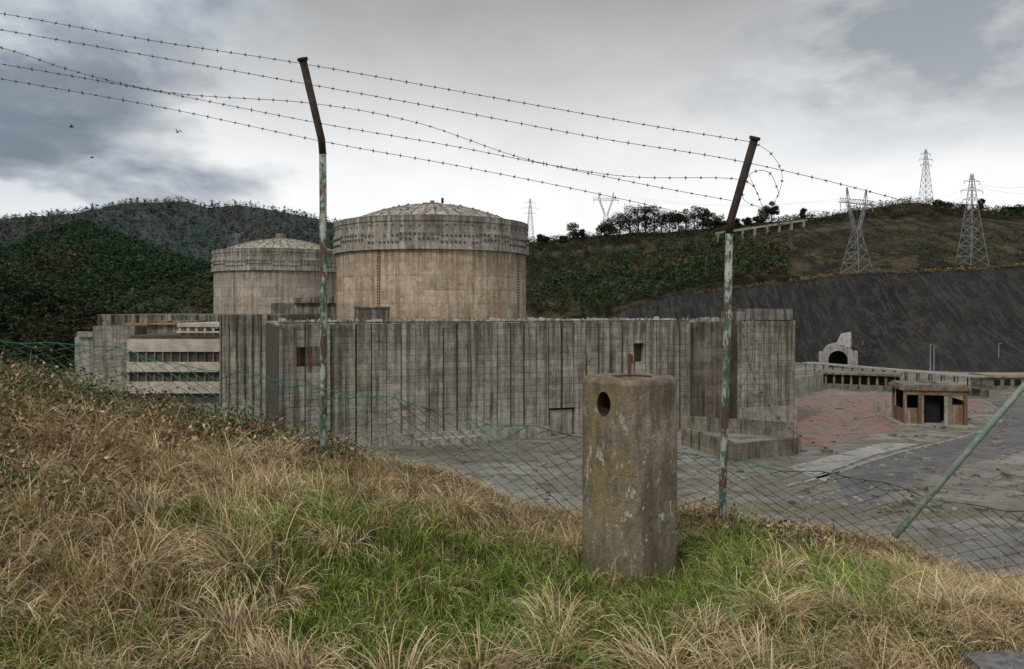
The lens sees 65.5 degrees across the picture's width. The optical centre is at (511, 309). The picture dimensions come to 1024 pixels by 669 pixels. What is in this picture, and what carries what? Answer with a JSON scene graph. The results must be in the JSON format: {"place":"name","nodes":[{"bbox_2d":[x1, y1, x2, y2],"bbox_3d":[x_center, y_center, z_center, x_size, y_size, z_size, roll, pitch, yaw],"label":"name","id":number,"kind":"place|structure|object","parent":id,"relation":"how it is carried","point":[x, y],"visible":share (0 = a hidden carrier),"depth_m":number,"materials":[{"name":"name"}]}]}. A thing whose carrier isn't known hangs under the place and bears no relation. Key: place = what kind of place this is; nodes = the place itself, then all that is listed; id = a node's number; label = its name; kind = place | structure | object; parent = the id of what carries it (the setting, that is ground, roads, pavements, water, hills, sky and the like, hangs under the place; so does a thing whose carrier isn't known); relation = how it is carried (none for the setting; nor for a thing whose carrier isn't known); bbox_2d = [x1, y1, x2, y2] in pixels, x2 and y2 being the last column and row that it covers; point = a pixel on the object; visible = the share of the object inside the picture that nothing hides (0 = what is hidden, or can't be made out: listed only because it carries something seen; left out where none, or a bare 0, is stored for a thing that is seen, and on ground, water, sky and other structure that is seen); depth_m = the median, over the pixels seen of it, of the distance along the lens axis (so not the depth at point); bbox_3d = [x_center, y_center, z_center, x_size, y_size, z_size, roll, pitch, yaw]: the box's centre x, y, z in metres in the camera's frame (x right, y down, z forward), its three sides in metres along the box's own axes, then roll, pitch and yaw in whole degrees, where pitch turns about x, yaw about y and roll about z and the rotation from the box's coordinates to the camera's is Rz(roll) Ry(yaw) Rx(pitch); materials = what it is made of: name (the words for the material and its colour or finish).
{"place":"outdoors","nodes":[
{"label":"outdoors","id":0,"kind":"place"},
{"bbox_2d":[0,286,96,371],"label":"wooded slope","id":1,"kind":"structure","parent":0,"point":[21,325],"depth_m":273.97,"materials":[{"name":"green plant"}]},
{"bbox_2d":[0,262,164,372],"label":"distant forest","id":2,"kind":"object","parent":1,"relation":"on","point":[29,289],"visible":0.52,"depth_m":277.74,"materials":[{"name":"green plant"}]},
{"bbox_2d":[4,225,196,308],"bbox_3d":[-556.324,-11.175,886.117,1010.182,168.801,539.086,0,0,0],"label":"forested hill","id":3,"kind":"structure","parent":0,"point":[105,279],"depth_m":745.99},
{"bbox_2d":[0,216,210,306],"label":"distant forest","id":4,"kind":"object","parent":3,"relation":"on","point":[182,267],"visible":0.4,"depth_m":771.95,"materials":[{"name":"green plant"}]},
{"bbox_2d":[0,201,334,261],"bbox_3d":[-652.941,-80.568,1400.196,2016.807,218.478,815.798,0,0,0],"label":"hill","id":5,"kind":"structure","parent":0,"point":[206,217],"depth_m":1317.79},
{"bbox_2d":[0,196,340,262],"bbox_3d":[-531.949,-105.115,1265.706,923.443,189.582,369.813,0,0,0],"label":"distant forest","id":6,"kind":"object","parent":5,"relation":"on","point":[167,225],"visible":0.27,"depth_m":1325.69,"materials":[{"name":"green plant"}]},
{"bbox_2d":[123,283,213,313],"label":"valley hill","id":7,"kind":"structure","parent":0,"point":[188,306],"depth_m":495.06,"materials":[{"name":"green plant"}]},
{"bbox_2d":[104,268,213,313],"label":"distant forest","id":8,"kind":"object","parent":7,"relation":"on","point":[184,286],"visible":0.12,"depth_m":499.02,"materials":[{"name":"green plant"}]},
{"bbox_2d":[0,362,1023,668],"bbox_3d":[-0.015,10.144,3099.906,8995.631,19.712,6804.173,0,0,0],"label":"ground","id":9,"kind":"structure","parent":0,"point":[560,452],"depth_m":81.99,"materials":[{"name":"concrete"}]},
{"bbox_2d":[75,314,220,392],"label":"hall","id":10,"kind":"structure","parent":9,"relation":"on","point":[116,330],"depth_m":192.00,"materials":[{"name":"concrete"}]},
{"bbox_2d":[130,333,218,401],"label":"dark storeys","id":11,"kind":"object","parent":9,"relation":"on","point":[184,358],"visible":0.29,"depth_m":171.00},
{"bbox_2d":[126,322,218,392],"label":"beige bands","id":12,"kind":"object","parent":11,"relation":"on","point":[172,345],"visible":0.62,"depth_m":170.40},
{"bbox_2d":[129,352,214,381],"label":"mullions","id":13,"kind":"object","parent":12,"relation":"on","point":[172,361],"visible":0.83,"depth_m":170.60,"materials":[{"name":"concrete"}]},
{"bbox_2d":[0,346,409,531],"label":"bramble thicket","id":14,"kind":"object","parent":9,"relation":"on","point":[230,421],"visible":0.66,"depth_m":6.07,"materials":[{"name":"foliage"},{"name":"dry leaves"}]},
{"bbox_2d":[219,314,319,414],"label":"setback hall","id":15,"kind":"structure","parent":9,"relation":"on","point":[242,342],"depth_m":150.00,"materials":[{"name":"concrete"}]},
{"bbox_2d":[214,271,336,313],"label":"drum wall","id":16,"kind":"structure","parent":9,"relation":"on","point":[258,292],"depth_m":260.36,"materials":[{"name":"concrete"}]},
{"bbox_2d":[211,248,336,272],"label":"ring beam","id":17,"kind":"structure","parent":16,"relation":"on","point":[267,254],"depth_m":260.09,"materials":[{"name":"grey concrete"}]},
{"bbox_2d":[211,253,336,269],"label":"tendon anchors","id":18,"kind":"object","parent":17,"relation":"on","point":[264,262],"visible":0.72,"depth_m":260.70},
{"bbox_2d":[226,233,332,250],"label":"dome ribs","id":19,"kind":"object","parent":17,"relation":"on","point":[281,235],"visible":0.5,"depth_m":273.17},
{"bbox_2d":[229,238,331,250],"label":"dome","id":20,"kind":"structure","parent":17,"relation":"on","point":[284,243],"depth_m":266.79,"materials":[{"name":"grey concrete"}]},
{"bbox_2d":[271,298,336,319],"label":"switchgear building","id":21,"kind":"structure","parent":9,"relation":"on","point":[304,306],"depth_m":205.00,"materials":[{"name":"concrete"}]},
{"bbox_2d":[297,57,326,457],"bbox_3d":[-1.613,-0.330,6.423,0.084,3.372,0.271,0,0,37],"label":"fence post","id":22,"kind":"object","parent":9,"relation":"on","point":[322,214],"visible":0.85,"depth_m":6.47,"materials":[{"name":"metal"}]},
{"bbox_2d":[0,12,1023,455],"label":"barbed wire","id":23,"kind":"object","parent":22,"relation":"attached to","point":[476,150],"visible":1,"depth_m":6.24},
{"bbox_2d":[279,324,354,447],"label":"end bay wall","id":24,"kind":"structure","parent":9,"relation":"on","point":[340,357],"depth_m":114.15,"materials":[{"name":"concrete"}]},
{"bbox_2d":[337,250,525,319],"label":"drum wall","id":25,"kind":"structure","parent":9,"relation":"on","point":[437,284],"depth_m":170.03,"materials":[{"name":"concrete"}]},
{"bbox_2d":[333,214,528,256],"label":"ring beam","id":26,"kind":"structure","parent":25,"relation":"on","point":[414,221],"depth_m":169.35,"materials":[{"name":"grey concrete"}]},
{"bbox_2d":[362,204,498,217],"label":"dome","id":27,"kind":"structure","parent":26,"relation":"on","point":[440,210],"depth_m":175.43,"materials":[{"name":"grey concrete"}]},
{"bbox_2d":[332,223,529,252],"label":"tendon anchors","id":28,"kind":"object","parent":26,"relation":"on","point":[414,233],"visible":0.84,"depth_m":171.47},
{"bbox_2d":[359,200,503,218],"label":"dome ribs","id":29,"kind":"object","parent":26,"relation":"on","point":[434,203],"visible":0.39,"depth_m":180.22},
{"bbox_2d":[377,250,532,316],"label":"ladders","id":30,"kind":"object","parent":9,"relation":"on","point":[529,281],"visible":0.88,"depth_m":189.10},
{"bbox_2d":[378,426,550,446],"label":"plinth walls","id":31,"kind":"structure","parent":9,"relation":"on","point":[527,432],"depth_m":118.86,"materials":[{"name":"concrete"}]},
{"bbox_2d":[0,360,968,570],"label":"dry stalks","id":32,"kind":"object","parent":9,"relation":"on","point":[357,471],"visible":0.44,"depth_m":6.11,"materials":[{"name":"brown plant"}]},
{"bbox_2d":[266,321,736,442],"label":"wall openings","id":33,"kind":"object","parent":9,"relation":"on","point":[272,351],"visible":0.17,"depth_m":133.93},
{"bbox_2d":[280,317,771,323],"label":"roof moss","id":34,"kind":"object","parent":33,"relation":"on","point":[545,319],"visible":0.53,"depth_m":133.38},
{"bbox_2d":[0,357,1023,668],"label":"tussock grass","id":35,"kind":"structure","parent":9,"relation":"on","point":[858,589],"depth_m":4.31,"materials":[{"name":"plant"}]},
{"bbox_2d":[0,394,1023,668],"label":"dry straw tussocks","id":36,"kind":"object","parent":9,"relation":"on","point":[280,656],"visible":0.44,"depth_m":4.08,"materials":[{"name":"beige plant"}]},
{"bbox_2d":[0,340,1023,583],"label":"chain link fence","id":37,"kind":"object","parent":9,"relation":"on","point":[470,419],"visible":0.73,"depth_m":6.38,"materials":[{"name":"metal"}]},
{"bbox_2d":[356,321,689,445],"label":"front wall","id":38,"kind":"structure","parent":9,"relation":"on","point":[510,373],"depth_m":123.11,"materials":[{"name":"concrete"}]},
{"bbox_2d":[266,319,586,326],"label":"roof","id":39,"kind":"structure","parent":38,"relation":"on","point":[275,323],"depth_m":131.91,"materials":[{"name":"concrete"}]},
{"bbox_2d":[353,306,390,321],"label":"roof hut","id":40,"kind":"object","parent":39,"relation":"on","point":[362,313],"visible":0.82,"depth_m":140.90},
{"bbox_2d":[279,317,742,323],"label":"roof debris","id":41,"kind":"object","parent":39,"relation":"on","point":[532,319],"visible":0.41,"depth_m":135.13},
{"bbox_2d":[297,346,635,371],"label":"rusted shutters","id":42,"kind":"object","parent":38,"relation":"on","point":[298,356],"visible":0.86,"depth_m":113.76,"materials":[{"name":"metal"}]},
{"bbox_2d":[278,320,690,323],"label":"coping","id":43,"kind":"object","parent":38,"relation":"on","point":[483,321],"visible":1,"depth_m":121.90,"materials":[{"name":"concrete"}]},
{"bbox_2d":[401,324,634,432],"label":"wall battens","id":44,"kind":"object","parent":38,"relation":"attached to","point":[457,372],"depth_m":121.01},
{"bbox_2d":[476,323,673,428],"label":"drainpipes","id":45,"kind":"object","parent":38,"relation":"attached to","point":[545,370],"visible":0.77,"depth_m":125.80,"materials":[{"name":"metal"}]},
{"bbox_2d":[549,405,796,434],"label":"loading door","id":46,"kind":"structure","parent":38,"relation":"attached to","point":[560,420],"depth_m":136.01,"materials":[{"name":"concrete"}]},
{"bbox_2d":[582,373,677,584],"bbox_3d":[0.745,1.060,5.050,0.605,1.280,0.604,0,0,0],"label":"concrete pillar","id":47,"kind":"object","parent":9,"relation":"on","point":[630,458],"visible":0.97,"depth_m":4.79,"materials":[{"name":"concrete"}]},
{"bbox_2d":[611,353,651,376],"bbox_3d":[0.754,0.390,5.047,0.262,0.220,0.028,0,0,-4],"label":"rusty bar","id":48,"kind":"object","parent":47,"relation":"on","point":[630,361],"visible":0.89,"depth_m":5.04,"materials":[{"name":"metal"}]},
{"bbox_2d":[381,376,1023,513],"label":"rubble","id":49,"kind":"object","parent":9,"relation":"on","point":[1008,475],"visible":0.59,"depth_m":93.25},
{"bbox_2d":[690,322,722,417],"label":"recessed bay","id":50,"kind":"object","parent":9,"relation":"on","point":[706,352],"visible":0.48,"depth_m":137.71,"materials":[{"name":"concrete"}]},
{"bbox_2d":[681,416,797,460],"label":"walls","id":51,"kind":"structure","parent":9,"relation":"on","point":[692,435],"depth_m":114.23,"materials":[{"name":"concrete"}]},
{"bbox_2d":[718,135,760,526],"bbox_3d":[1.752,0.281,6.129,0.329,3.210,0.093,0,0,39],"label":"fence post","id":52,"kind":"object","parent":9,"relation":"on","point":[745,170],"visible":0.84,"depth_m":6.17,"materials":[{"name":"metal"}]},
{"bbox_2d":[698,309,794,418],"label":"wing","id":53,"kind":"structure","parent":9,"relation":"on","point":[772,342],"depth_m":137.76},
{"bbox_2d":[795,373,822,395],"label":"boundary wall","id":54,"kind":"structure","parent":9,"relation":"on","point":[808,384],"depth_m":189.18,"materials":[{"name":"concrete"}]},
{"bbox_2d":[603,266,1023,371],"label":"black rock slope","id":55,"kind":"structure","parent":9,"relation":"on","point":[971,323],"depth_m":290.04,"materials":[{"name":"stone"}]},
{"bbox_2d":[626,269,1022,371],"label":"slope weeds","id":56,"kind":"object","parent":55,"relation":"on","point":[887,314],"visible":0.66,"depth_m":288.83,"materials":[{"name":"green plant"}]},
{"bbox_2d":[694,261,1023,294],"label":"dry rim scrub","id":57,"kind":"object","parent":55,"relation":"on","point":[925,270],"visible":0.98,"depth_m":305.08,"materials":[{"name":"brown plant"}]},
{"bbox_2d":[786,471,842,486],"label":"kerb","id":58,"kind":"structure","parent":9,"relation":"on","point":[808,480],"depth_m":92.25,"materials":[{"name":"concrete"}]},
{"bbox_2d":[819,332,857,367],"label":"tunnel portal","id":59,"kind":"object","parent":9,"relation":"on","point":[840,351],"visible":0.96,"depth_m":274.10,"materials":[{"name":"concrete"}]},
{"bbox_2d":[677,497,1001,582],"bbox_3d":[2.444,1.878,6.063,2.783,0.803,1.200,0,0,0],"label":"bramble thicket","id":60,"kind":"object","parent":9,"relation":"on","point":[784,528],"visible":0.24,"depth_m":5.95,"materials":[{"name":"foliage"}]},
{"bbox_2d":[814,370,902,391],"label":"workshop shed","id":61,"kind":"structure","parent":9,"relation":"on","point":[857,380],"depth_m":198.72,"materials":[{"name":"concrete"}]},
{"bbox_2d":[801,362,988,396],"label":"long canopy shed","id":62,"kind":"structure","parent":9,"relation":"on","point":[981,392],"depth_m":195.65,"materials":[{"name":"concrete"}]},
{"bbox_2d":[854,412,966,428],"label":"kerb","id":63,"kind":"structure","parent":9,"relation":"on","point":[891,414],"depth_m":144.90,"materials":[{"name":"concrete"}]},
{"bbox_2d":[836,401,998,472],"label":"kerb","id":64,"kind":"structure","parent":9,"relation":"on","point":[864,463],"depth_m":112.94,"materials":[{"name":"concrete"}]},
{"bbox_2d":[969,372,1023,389],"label":"flat roofed store","id":65,"kind":"structure","parent":9,"relation":"on","point":[1004,381],"depth_m":198.33,"materials":[{"name":"concrete"}]},
{"bbox_2d":[994,379,1020,385],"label":"windows","id":66,"kind":"structure","parent":65,"relation":"in","point":[1007,382],"depth_m":198.29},
{"bbox_2d":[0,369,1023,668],"bbox_3d":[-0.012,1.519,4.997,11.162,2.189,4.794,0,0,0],"label":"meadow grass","id":67,"kind":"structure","parent":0,"point":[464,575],"depth_m":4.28,"materials":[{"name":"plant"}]},
{"bbox_2d":[0,0,1023,240],"label":"sky","id":68,"kind":"structure","parent":0,"point":[853,93],"materials":[{"name":"grey"}]},
{"bbox_2d":[526,203,1023,318],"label":"scrub hillside","id":69,"kind":"structure","parent":0,"point":[877,262],"depth_m":377.80,"materials":[{"name":"plant"}]},
{"bbox_2d":[524,199,537,241],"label":"electricity pylon","id":70,"kind":"object","parent":69,"relation":"on","point":[529,201],"visible":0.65,"depth_m":514.41,"materials":[{"name":"metal"}]},
{"bbox_2d":[566,222,578,240],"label":"ridge tree","id":71,"kind":"object","parent":69,"relation":"on","point":[574,232],"visible":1,"depth_m":506.93,"materials":[{"name":"green plant"}]},
{"bbox_2d":[595,221,611,238],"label":"ridge tree","id":72,"kind":"object","parent":69,"relation":"on","point":[602,229],"visible":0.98,"depth_m":507.67,"materials":[{"name":"green plant"}]},
{"bbox_2d":[597,192,618,223],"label":"electricity pylon","id":73,"kind":"object","parent":69,"relation":"on","point":[609,206],"visible":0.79,"depth_m":560.00,"materials":[{"name":"metal"}]},
{"bbox_2d":[602,217,619,238],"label":"ridge tree","id":74,"kind":"object","parent":69,"relation":"on","point":[610,225],"visible":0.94,"depth_m":506.87,"materials":[{"name":"green plant"}]},
{"bbox_2d":[611,211,630,237],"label":"ridge tree","id":75,"kind":"object","parent":69,"relation":"on","point":[623,221],"visible":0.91,"depth_m":506.12,"materials":[{"name":"green plant"}]},
{"bbox_2d":[616,206,641,237],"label":"ridge tree","id":76,"kind":"object","parent":69,"relation":"on","point":[630,214],"visible":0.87,"depth_m":505.18,"materials":[{"name":"green plant"}]},
{"bbox_2d":[624,204,649,237],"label":"ridge tree","id":77,"kind":"object","parent":69,"relation":"on","point":[643,218],"visible":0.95,"depth_m":502.46,"materials":[{"name":"green plant"}]},
{"bbox_2d":[633,206,657,235],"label":"ridge tree","id":78,"kind":"object","parent":69,"relation":"on","point":[647,220],"visible":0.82,"depth_m":501.15,"materials":[{"name":"green plant"}]},
{"bbox_2d":[640,205,664,236],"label":"ridge tree","id":79,"kind":"object","parent":69,"relation":"on","point":[653,213],"visible":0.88,"depth_m":500.52,"materials":[{"name":"green plant"}]},
{"bbox_2d":[526,221,791,315],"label":"pine plantation","id":80,"kind":"object","parent":69,"relation":"on","point":[740,260],"visible":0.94,"depth_m":387.11,"materials":[{"name":"green plant"}]},
{"bbox_2d":[651,210,670,235],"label":"ridge tree","id":81,"kind":"object","parent":69,"relation":"on","point":[663,217],"visible":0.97,"depth_m":498.83,"materials":[{"name":"green plant"}]},
{"bbox_2d":[660,211,676,235],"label":"ridge tree","id":82,"kind":"object","parent":69,"relation":"on","point":[669,221],"visible":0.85,"depth_m":497.43,"materials":[{"name":"green plant"}]},
{"bbox_2d":[667,210,685,230],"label":"ridge tree","id":83,"kind":"object","parent":69,"relation":"on","point":[676,219],"visible":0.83,"depth_m":493.09,"materials":[{"name":"green plant"}]},
{"bbox_2d":[674,208,694,228],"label":"ridge tree","id":84,"kind":"object","parent":69,"relation":"on","point":[685,220],"visible":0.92,"depth_m":492.73,"materials":[{"name":"green plant"}]},
{"bbox_2d":[685,205,703,230],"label":"ridge tree","id":85,"kind":"object","parent":69,"relation":"on","point":[692,218],"visible":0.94,"depth_m":491.51,"materials":[{"name":"green plant"}]},
{"bbox_2d":[696,208,710,228],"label":"ridge tree","id":86,"kind":"object","parent":69,"relation":"on","point":[705,213],"visible":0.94,"depth_m":487.87,"materials":[{"name":"green plant"}]},
{"bbox_2d":[702,212,715,230],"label":"ridge tree","id":87,"kind":"object","parent":69,"relation":"on","point":[712,214],"visible":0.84,"depth_m":487.80,"materials":[{"name":"green plant"}]},
{"bbox_2d":[709,214,724,227],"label":"ridge tree","id":88,"kind":"object","parent":69,"relation":"on","point":[718,218],"visible":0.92,"depth_m":485.83,"materials":[{"name":"green plant"}]},
{"bbox_2d":[740,217,753,225],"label":"ridge tree","id":89,"kind":"object","parent":69,"relation":"on","point":[747,221],"visible":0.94,"depth_m":481.56,"materials":[{"name":"green plant"}]},
{"bbox_2d":[752,216,764,225],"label":"ridge tree","id":90,"kind":"object","parent":69,"relation":"on","point":[757,219],"visible":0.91,"depth_m":480.62,"materials":[{"name":"green plant"}]},
{"bbox_2d":[715,219,806,242],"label":"concrete viaduct","id":91,"kind":"object","parent":69,"relation":"on","point":[769,225],"visible":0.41,"depth_m":451.43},
{"bbox_2d":[756,205,773,223],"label":"ridge tree","id":92,"kind":"object","parent":69,"relation":"on","point":[767,212],"visible":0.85,"depth_m":480.64,"materials":[{"name":"green plant"}]},
{"bbox_2d":[763,201,779,223],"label":"ridge tree","id":93,"kind":"object","parent":69,"relation":"on","point":[775,209],"visible":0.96,"depth_m":478.77,"materials":[{"name":"green plant"}]},
{"bbox_2d":[526,200,1023,315],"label":"hillside scrub","id":94,"kind":"object","parent":69,"relation":"on","point":[935,232],"visible":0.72,"depth_m":372.98,"materials":[{"name":"green plant"}]},
{"bbox_2d":[528,196,1023,250],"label":"ridge bushes","id":95,"kind":"object","parent":69,"relation":"on","point":[1000,212],"visible":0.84,"depth_m":471.40,"materials":[{"name":"green plant"}]},
{"bbox_2d":[838,187,872,272],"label":"electricity pylon","id":96,"kind":"object","parent":69,"relation":"on","point":[862,214],"visible":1,"depth_m":317.82,"materials":[{"name":"metal"}]},
{"bbox_2d":[620,182,1023,209],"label":"power lines","id":97,"kind":"object","parent":96,"relation":"attached to","point":[857,199],"visible":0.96,"depth_m":313.85,"materials":[{"name":"metal"}]},
{"bbox_2d":[918,149,933,203],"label":"electricity pylon","id":98,"kind":"object","parent":69,"relation":"on","point":[928,164],"visible":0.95,"depth_m":464.51,"materials":[{"name":"metal"}]},
{"bbox_2d":[955,174,988,264],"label":"electricity pylon","id":99,"kind":"object","parent":69,"relation":"on","point":[972,189],"visible":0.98,"depth_m":302.53,"materials":[{"name":"metal"}]},
{"bbox_2d":[1011,204,1023,215],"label":"ridge tree","id":100,"kind":"object","parent":69,"relation":"on","point":[1017,208],"visible":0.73,"depth_m":437.71,"materials":[{"name":"green plant"}]},
{"bbox_2d":[788,443,921,482],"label":"concrete pavement","id":101,"kind":"structure","parent":0,"point":[831,464],"depth_m":105.14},
{"bbox_2d":[784,394,991,446],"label":"red paving","id":102,"kind":"structure","parent":0,"point":[862,408],"depth_m":146.88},
{"bbox_2d":[874,401,895,411],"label":"boundary wall","id":103,"kind":"structure","parent":102,"relation":"on","point":[884,406],"depth_m":155.37,"materials":[{"name":"concrete"}]},
{"bbox_2d":[885,380,975,426],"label":"derelict gatehouse","id":104,"kind":"object","parent":102,"relation":"on","point":[924,403],"visible":0.99,"depth_m":137.96,"materials":[{"name":"concrete"}]},
{"bbox_2d":[833,399,1023,512],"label":"access road","id":105,"kind":"structure","parent":0,"point":[944,456],"depth_m":105.19,"materials":[{"name":"asphalt"}]},
{"bbox_2d":[963,650,1023,668],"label":"asphalt path","id":106,"kind":"structure","parent":0,"point":[1007,660],"depth_m":3.67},
{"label":"fence post","id":107,"kind":"object","parent":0,"visible":0},
{"bbox_2d":[892,382,1023,538],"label":"leaning brace pole","id":108,"kind":"object","parent":107,"relation":"attached to","point":[955,466],"visible":1,"depth_m":6.06,"materials":[{"name":"metal"}]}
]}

